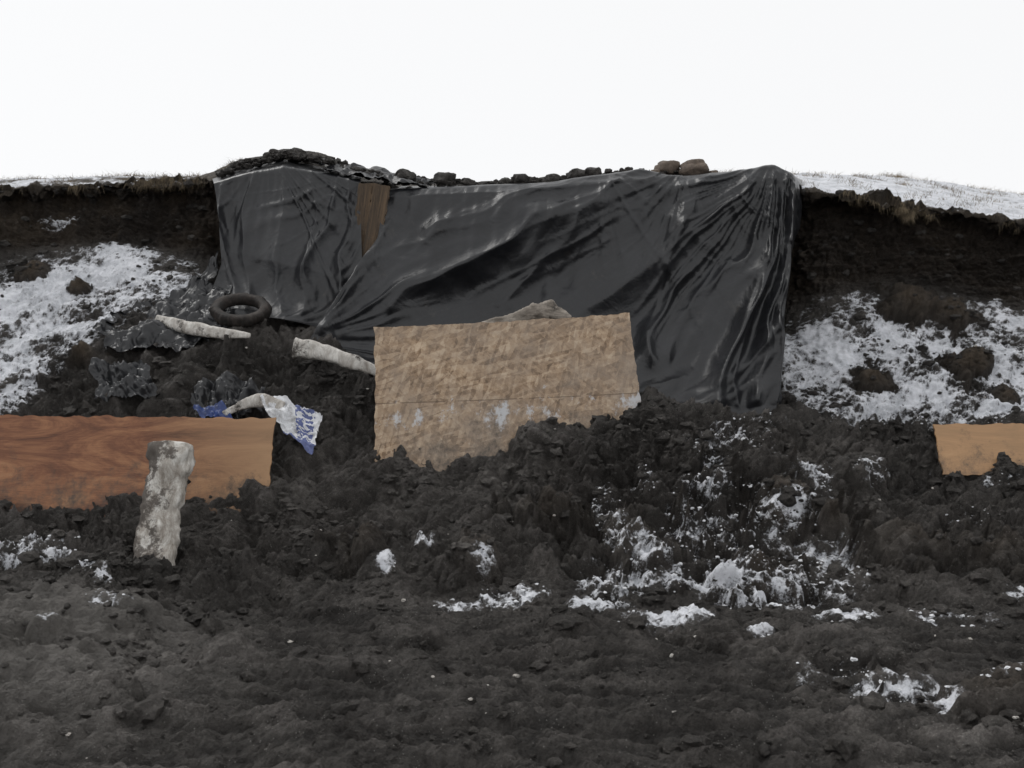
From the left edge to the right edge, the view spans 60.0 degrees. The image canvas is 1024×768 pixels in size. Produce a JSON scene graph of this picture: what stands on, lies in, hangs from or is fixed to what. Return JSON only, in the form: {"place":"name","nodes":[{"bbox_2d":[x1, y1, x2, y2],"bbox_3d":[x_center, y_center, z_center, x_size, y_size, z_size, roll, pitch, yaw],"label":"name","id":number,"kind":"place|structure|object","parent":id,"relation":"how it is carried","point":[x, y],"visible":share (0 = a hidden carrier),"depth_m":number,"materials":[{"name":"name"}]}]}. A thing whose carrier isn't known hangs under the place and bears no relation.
{"place":"outdoors","nodes":[
{"label":"outdoors","id":0,"kind":"place"},
{"bbox_2d":[0,149,1023,767],"bbox_3d":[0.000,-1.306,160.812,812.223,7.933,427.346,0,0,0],"label":"eroded bluff ground","id":1,"kind":"structure","parent":0,"point":[734,697],"depth_m":6.55,"materials":[{"name":"soil"}]},
{"bbox_2d":[0,414,275,516],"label":"plywood sheet","id":2,"kind":"object","parent":1,"relation":"on","point":[71,462],"visible":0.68,"depth_m":7.65,"materials":[{"name":"brown wood"}]},
{"bbox_2d":[133,440,195,565],"bbox_3d":[-2.676,1.069,6.704,0.384,1.260,0.721,0,0,0],"label":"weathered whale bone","id":3,"kind":"object","parent":1,"relation":"on","point":[171,467],"visible":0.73,"depth_m":6.75},
{"bbox_2d":[154,315,250,339],"bbox_3d":[-3.255,-0.598,9.287,1.195,0.288,0.102,0,0,21],"label":"bleached driftwood","id":4,"kind":"object","parent":1,"relation":"on","point":[196,329],"visible":0.96,"depth_m":9.25,"materials":[{"name":"white wood"}]},
{"bbox_2d":[209,293,271,327],"bbox_3d":[-2.906,-0.795,9.500,0.634,0.135,0.625,7,32,0],"label":"old tyre","id":5,"kind":"object","parent":1,"relation":"on","point":[218,314],"visible":1,"depth_m":9.41,"materials":[{"name":"rubber"}]},
{"bbox_2d":[193,394,321,454],"bbox_3d":[-2.361,0.359,8.191,1.350,0.532,0.318,0,0,18],"label":"printed plastic bag","id":6,"kind":"object","parent":1,"relation":"on","point":[300,424],"visible":0.98,"depth_m":8.09,"materials":[{"name":"white plastic"}]},
{"bbox_2d":[222,393,284,415],"bbox_3d":[-2.399,0.198,8.220,0.631,0.226,0.079,0,0,11],"label":"bleached driftwood","id":7,"kind":"object","parent":6,"relation":"on","point":[253,401],"visible":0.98,"depth_m":8.19,"materials":[{"name":"white wood"}]},
{"bbox_2d":[292,337,375,375],"bbox_3d":[-1.699,-0.250,8.941,1.050,0.448,0.135,0,0,7],"label":"bleached driftwood","id":8,"kind":"object","parent":1,"relation":"on","point":[309,349],"visible":0.83,"depth_m":8.91,"materials":[{"name":"white wood"}]},
{"bbox_2d":[355,183,389,256],"bbox_3d":[-1.643,-1.791,10.253,0.457,1.103,0.211,0,0,0],"label":"timber planking","id":9,"kind":"object","parent":1,"relation":"on","point":[372,202],"visible":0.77,"depth_m":10.25,"materials":[{"name":"brown wood"}]},
{"bbox_2d":[88,158,802,417],"bbox_3d":[-0.370,-1.233,9.810,8.126,3.202,2.945,0,0,0],"label":"black tarpaulin","id":10,"kind":"object","parent":1,"relation":"on","point":[690,274],"visible":0.88,"depth_m":10.00,"materials":[{"name":"plastic"}]},
{"bbox_2d":[215,149,708,186],"bbox_3d":[-0.581,-2.629,10.856,6.235,0.623,0.790,0,0,0],"label":"spoil heap","id":11,"kind":"object","parent":10,"relation":"on","point":[250,163],"visible":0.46,"depth_m":10.58,"materials":[{"name":"soil"}]},
{"bbox_2d":[268,147,717,185],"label":"weight stones","id":12,"kind":"object","parent":11,"relation":"on","point":[695,166],"visible":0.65,"depth_m":10.58,"materials":[{"name":"stone"}]},
{"bbox_2d":[373,313,640,471],"bbox_3d":[-0.043,0.125,8.455,2.546,1.657,0.057,-4,-24,-1],"label":"oriented strand board","id":13,"kind":"object","parent":1,"relation":"on","point":[445,395],"visible":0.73,"depth_m":8.52,"materials":[{"name":"beige wood"}]},
{"bbox_2d":[0,173,1020,233],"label":"hanging roots","id":14,"kind":"object","parent":1,"relation":"hanging from","point":[904,212],"visible":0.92,"depth_m":10.48,"materials":[{"name":"brown plant"}]},
{"bbox_2d":[0,258,1023,767],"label":"soil clods","id":15,"kind":"object","parent":1,"relation":"on","point":[846,748],"visible":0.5,"depth_m":6.35,"materials":[{"name":"black soil"}]},
{"bbox_2d":[0,396,1023,701],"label":"snow crumbs","id":16,"kind":"object","parent":1,"relation":"on","point":[868,616],"visible":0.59,"depth_m":6.39,"materials":[{"name":"white snow"}]},
{"bbox_2d":[0,158,1023,216],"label":"dry grass","id":17,"kind":"structure","parent":1,"relation":"on","point":[815,174],"depth_m":11.95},
{"bbox_2d":[0,176,1023,317],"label":"cliff rubble","id":18,"kind":"object","parent":1,"relation":"on","point":[189,183],"visible":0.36,"depth_m":10.75,"materials":[{"name":"soil"}]},
{"bbox_2d":[482,300,571,322],"bbox_3d":[0.148,-0.721,9.007,0.915,0.279,0.152,0,0,0],"label":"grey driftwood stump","id":19,"kind":"object","parent":1,"relation":"on","point":[549,309],"visible":0.66,"depth_m":8.96,"materials":[{"name":"grey wood"}]},
{"bbox_2d":[65,345,1018,758],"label":"white pebbles","id":20,"kind":"object","parent":1,"relation":"on","point":[519,675],"visible":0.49,"depth_m":5.05,"materials":[{"name":"white stone"}]},
{"bbox_2d":[933,423,1023,475],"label":"plywood sheet","id":21,"kind":"object","parent":1,"relation":"on","point":[968,449],"visible":0.92,"depth_m":8.13,"materials":[{"name":"brown wood"}]},
{"bbox_2d":[0,0,1023,193],"label":"sky","id":22,"kind":"structure","parent":0,"point":[477,90],"materials":[{"name":"white"}]}
]}

